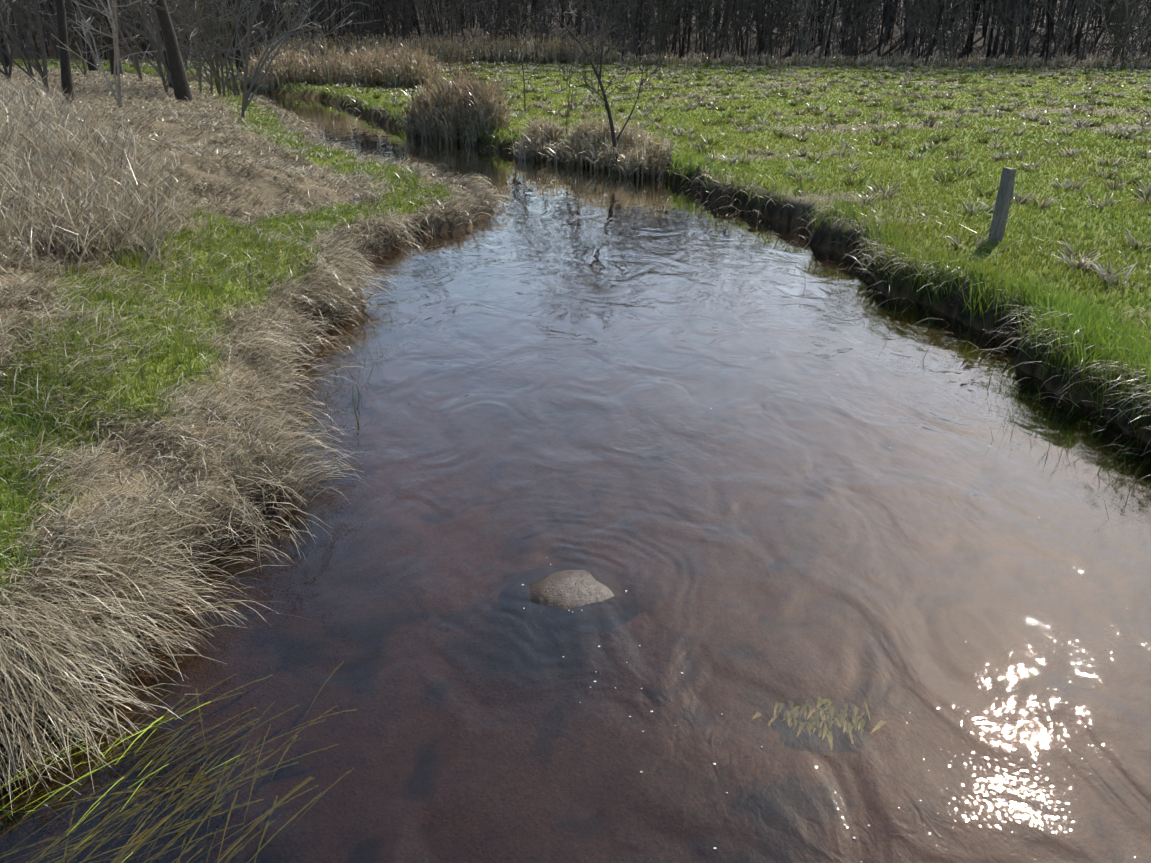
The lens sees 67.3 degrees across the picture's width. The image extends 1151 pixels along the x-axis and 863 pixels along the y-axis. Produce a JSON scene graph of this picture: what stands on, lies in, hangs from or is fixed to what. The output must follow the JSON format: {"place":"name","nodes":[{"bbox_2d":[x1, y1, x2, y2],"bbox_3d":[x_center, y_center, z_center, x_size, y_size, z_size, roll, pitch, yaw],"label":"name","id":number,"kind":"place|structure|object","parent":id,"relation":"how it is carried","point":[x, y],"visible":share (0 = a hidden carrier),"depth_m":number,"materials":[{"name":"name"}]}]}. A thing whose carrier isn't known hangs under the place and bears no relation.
{"place":"outdoors","nodes":[
{"label":"outdoors","id":0,"kind":"place"},
{"bbox_2d":[0,80,1150,862],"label":"river water","id":1,"kind":"structure","parent":0,"point":[884,598],"depth_m":5.11,"materials":[{"name":"brown liquid"}]},
{"bbox_2d":[497,238,1044,861],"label":"water foam flecks","id":2,"kind":"object","parent":1,"relation":"on","point":[681,672],"visible":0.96,"depth_m":4.37,"materials":[{"name":"white liquid"}]},
{"bbox_2d":[0,0,1150,815],"bbox_3d":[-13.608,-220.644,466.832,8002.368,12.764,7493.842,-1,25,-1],"label":"ground","id":3,"kind":"structure","parent":0,"point":[828,238],"depth_m":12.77,"materials":[{"name":"green plant"}]},
{"bbox_2d":[0,72,208,283],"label":"dead stalk thicket","id":4,"kind":"object","parent":3,"relation":"on","point":[38,128],"visible":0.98,"depth_m":8.85,"materials":[{"name":"beige plant"}]},
{"bbox_2d":[0,0,380,117],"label":"bank trees","id":5,"kind":"object","parent":3,"relation":"on","point":[166,22],"visible":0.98,"depth_m":31.01,"materials":[{"name":"brown plant"}]},
{"bbox_2d":[434,34,486,84],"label":"sapling dead leaves","id":6,"kind":"object","parent":3,"relation":"on","point":[457,74],"visible":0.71,"depth_m":33.55,"materials":[{"name":"brown plant"}]},
{"bbox_2d":[442,3,577,139],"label":"saplings","id":7,"kind":"object","parent":3,"relation":"on","point":[525,38],"visible":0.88,"depth_m":27.43,"materials":[{"name":"brown plant"}]},
{"bbox_2d":[530,570,613,609],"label":"river boulders","id":8,"kind":"object","parent":3,"relation":"on","point":[567,589],"visible":0.08,"depth_m":5.09,"materials":[{"name":"grey stone"}]},
{"bbox_2d":[0,256,1150,858],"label":"grass blades","id":9,"kind":"object","parent":3,"relation":"on","point":[336,454],"visible":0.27,"depth_m":4.13,"materials":[{"name":"green plant"}]},
{"bbox_2d":[1,0,1150,67],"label":"forest trees","id":10,"kind":"object","parent":3,"relation":"on","point":[1007,18],"visible":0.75,"depth_m":69.90,"materials":[{"name":"brown plant"}]},
{"bbox_2d":[532,0,664,165],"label":"bare sapling","id":11,"kind":"object","parent":3,"relation":"on","point":[598,76],"visible":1,"depth_m":19.22,"materials":[{"name":"brown plant"}]},
{"bbox_2d":[234,31,1150,178],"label":"dry reeds","id":12,"kind":"object","parent":3,"relation":"on","point":[462,105],"visible":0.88,"depth_m":42.34,"materials":[{"name":"beige plant"}]},
{"bbox_2d":[988,167,1016,243],"bbox_3d":[5.575,-2.843,11.355,0.158,1.199,0.145,-6,21,-27],"label":"fence post","id":13,"kind":"object","parent":3,"relation":"on","point":[1003,201],"visible":0.79,"depth_m":11.27,"materials":[{"name":"grey wood"}]}
]}

